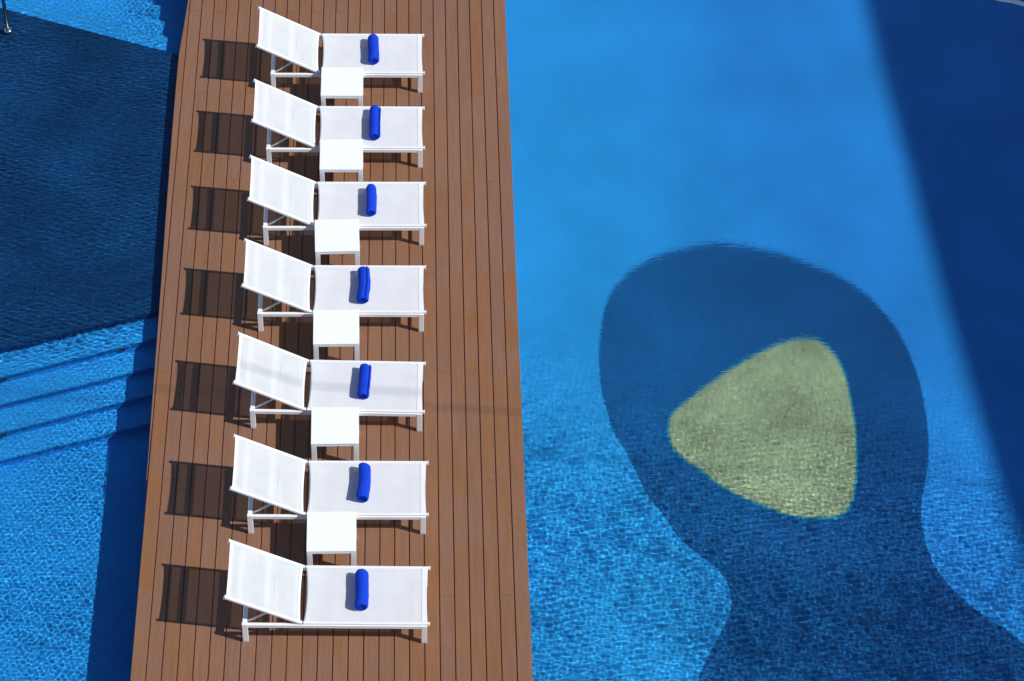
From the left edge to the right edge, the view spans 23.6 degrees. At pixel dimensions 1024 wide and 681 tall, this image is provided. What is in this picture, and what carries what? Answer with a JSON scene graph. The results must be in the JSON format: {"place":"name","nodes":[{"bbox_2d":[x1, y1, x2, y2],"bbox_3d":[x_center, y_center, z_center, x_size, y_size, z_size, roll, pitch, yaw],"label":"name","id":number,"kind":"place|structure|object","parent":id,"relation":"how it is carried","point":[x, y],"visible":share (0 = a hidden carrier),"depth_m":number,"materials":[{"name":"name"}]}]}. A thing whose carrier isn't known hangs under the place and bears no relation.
{"place":"outdoors","nodes":[
{"label":"outdoors","id":0,"kind":"place"},
{"bbox_2d":[0,0,187,680],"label":"pool water","id":1,"kind":"structure","parent":0,"point":[87,93],"depth_m":24.54,"materials":[{"name":"blue liquid"}]},
{"bbox_2d":[505,0,1023,680],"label":"pool water","id":2,"kind":"structure","parent":0,"point":[769,254],"depth_m":24.68,"materials":[{"name":"blue liquid"}]},
{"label":"pool wall","id":3,"kind":"structure","parent":0,"visible":0},
{"bbox_2d":[138,0,517,680],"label":"deck base","id":4,"kind":"object","parent":3,"relation":"on","point":[326,348],"visible":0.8,"depth_m":24.16,"materials":[{"name":"brown wood"}]},
{"bbox_2d":[130,0,532,680],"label":"deck","id":5,"kind":"structure","parent":4,"relation":"on","point":[456,410],"depth_m":24.17,"materials":[{"name":"brown wood"}]},
{"bbox_2d":[223,539,429,642],"bbox_3d":[-1.640,2.241,21.925,1.817,0.672,0.660,1,48,-2],"label":"sun lounger","id":6,"kind":"object","parent":5,"relation":"on","point":[264,582],"visible":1,"depth_m":21.89,"materials":[{"name":"white fabric"}]},
{"bbox_2d":[354,569,368,610],"bbox_3d":[-1.345,2.232,21.943,0.127,0.113,0.394,0,48,-2],"label":"rolled towel","id":7,"kind":"object","parent":6,"relation":"on","point":[361,589],"visible":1,"depth_m":21.89,"materials":[{"name":"blue fabric"}]},
{"bbox_2d":[229,434,428,533],"bbox_3d":[-1.682,1.331,22.729,1.817,0.672,0.660,0,48,-2],"label":"sun lounger","id":8,"kind":"object","parent":5,"relation":"on","point":[270,476],"visible":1,"depth_m":22.70,"materials":[{"name":"white fabric"}]},
{"bbox_2d":[356,462,370,502],"bbox_3d":[-1.377,1.317,22.755,0.127,0.116,0.400,2,48,-1],"label":"rolled towel","id":9,"kind":"object","parent":8,"relation":"on","point":[363,489],"visible":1,"depth_m":22.69,"materials":[{"name":"blue fabric"}]},
{"bbox_2d":[232,332,425,431],"bbox_3d":[-1.742,0.394,23.556,1.817,0.672,0.660,1,48,-2],"label":"sun lounger","id":10,"kind":"object","parent":5,"relation":"on","point":[272,372],"visible":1,"depth_m":23.52,"materials":[{"name":"white fabric"}]},
{"bbox_2d":[357,363,371,398],"bbox_3d":[-1.421,0.393,23.582,0.122,0.107,0.391,2,48,-1],"label":"rolled towel","id":11,"kind":"object","parent":10,"relation":"on","point":[364,381],"visible":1,"depth_m":23.53,"materials":[{"name":"blue fabric"}]},
{"bbox_2d":[306,511,356,565],"bbox_3d":[-1.653,1.858,22.472,0.450,0.360,0.450,0,49,-3],"label":"side table","id":12,"kind":"object","parent":5,"relation":"on","point":[331,532],"visible":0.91,"depth_m":22.32,"materials":[{"name":"white plastic"}]},
{"bbox_2d":[241,238,425,331],"bbox_3d":[-1.763,-0.554,24.394,1.817,0.672,0.660,0,49,-3],"label":"sun lounger","id":13,"kind":"object","parent":5,"relation":"on","point":[395,290],"visible":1,"depth_m":24.36,"materials":[{"name":"white fabric"}]},
{"bbox_2d":[356,266,370,303],"bbox_3d":[-1.478,-0.556,24.413,0.139,0.114,0.438,0,48,-2],"label":"rolled towel","id":14,"kind":"object","parent":13,"relation":"on","point":[364,280],"visible":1,"depth_m":24.35,"materials":[{"name":"blue fabric"}]},
{"bbox_2d":[311,407,358,460],"bbox_3d":[-1.681,0.919,23.302,0.450,0.360,0.450,0,49,-3],"label":"side table","id":15,"kind":"object","parent":5,"relation":"on","point":[334,426],"visible":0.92,"depth_m":23.15,"materials":[{"name":"white plastic"}]},
{"bbox_2d":[313,309,359,360],"bbox_3d":[-1.729,-0.017,24.129,0.450,0.360,0.450,-1,49,-3],"label":"side table","id":16,"kind":"object","parent":5,"relation":"on","point":[335,328],"visible":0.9,"depth_m":23.98,"materials":[{"name":"white plastic"}]},
{"bbox_2d":[247,155,426,245],"bbox_3d":[-1.791,-1.446,25.182,1.817,0.672,0.660,0,49,-3],"label":"sun lounger","id":17,"kind":"object","parent":5,"relation":"on","point":[282,191],"visible":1,"depth_m":25.16,"materials":[{"name":"white fabric"}]},
{"bbox_2d":[366,184,376,215],"bbox_3d":[-1.447,-1.446,25.204,0.112,0.110,0.392,0,49,-3],"label":"rolled towel","id":18,"kind":"object","parent":17,"relation":"on","point":[371,204],"visible":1,"depth_m":25.15,"materials":[{"name":"blue fabric"}]},
{"bbox_2d":[314,219,359,264],"bbox_3d":[-1.780,-0.949,24.952,0.450,0.360,0.450,-1,49,-4],"label":"side table","id":19,"kind":"object","parent":5,"relation":"on","point":[336,236],"visible":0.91,"depth_m":24.80,"materials":[{"name":"white plastic"}]},
{"bbox_2d":[251,79,424,167],"bbox_3d":[-1.832,-2.304,25.940,1.817,0.672,0.660,0,49,-3],"label":"sun lounger","id":20,"kind":"object","parent":5,"relation":"on","point":[283,113],"visible":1,"depth_m":25.91,"materials":[{"name":"white fabric"}]},
{"bbox_2d":[369,105,380,139],"bbox_3d":[-1.453,-2.314,25.976,0.127,0.110,0.454,1,48,-2],"label":"rolled towel","id":21,"kind":"object","parent":20,"relation":"on","point":[374,122],"visible":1,"depth_m":25.91,"materials":[{"name":"blue fabric"}]},
{"bbox_2d":[256,6,424,92],"bbox_3d":[-1.863,-3.176,26.711,1.817,0.672,0.660,0,49,-3],"label":"sun lounger","id":22,"kind":"object","parent":5,"relation":"on","point":[291,42],"visible":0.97,"depth_m":26.68,"materials":[{"name":"white fabric"}]},
{"bbox_2d":[368,34,378,63],"bbox_3d":[-1.512,-3.182,26.731,0.125,0.112,0.395,-1,49,-3],"label":"rolled towel","id":23,"kind":"object","parent":22,"relation":"on","point":[373,48],"visible":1,"depth_m":26.67,"materials":[{"name":"blue fabric"}]},
{"bbox_2d":[319,139,362,181],"bbox_3d":[-1.790,-1.828,25.730,0.450,0.360,0.450,0,49,-3],"label":"side table","id":24,"kind":"object","parent":5,"relation":"on","point":[341,155],"visible":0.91,"depth_m":25.57,"materials":[{"name":"white plastic"}]},
{"bbox_2d":[321,67,362,105],"bbox_3d":[-1.835,-2.669,26.472,0.450,0.360,0.450,0,49,-3],"label":"side table","id":25,"kind":"object","parent":5,"relation":"on","point":[341,82],"visible":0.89,"depth_m":26.32,"materials":[{"name":"white plastic"}]},
{"label":"pool floor","id":26,"kind":"structure","parent":0,"visible":0},
{"bbox_2d":[996,0,1023,5],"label":"guard rail","id":27,"kind":"object","parent":26,"relation":"on","point":[1018,2],"visible":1,"depth_m":28.08,"materials":[{"name":"silver metal"}]},
{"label":"pool shelf","id":28,"kind":"structure","parent":0,"visible":0},
{"bbox_2d":[1,0,11,31],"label":"handrail","id":29,"kind":"object","parent":28,"relation":"on","point":[7,29],"visible":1,"depth_m":27.14,"materials":[{"name":"silver metal"}]}
]}

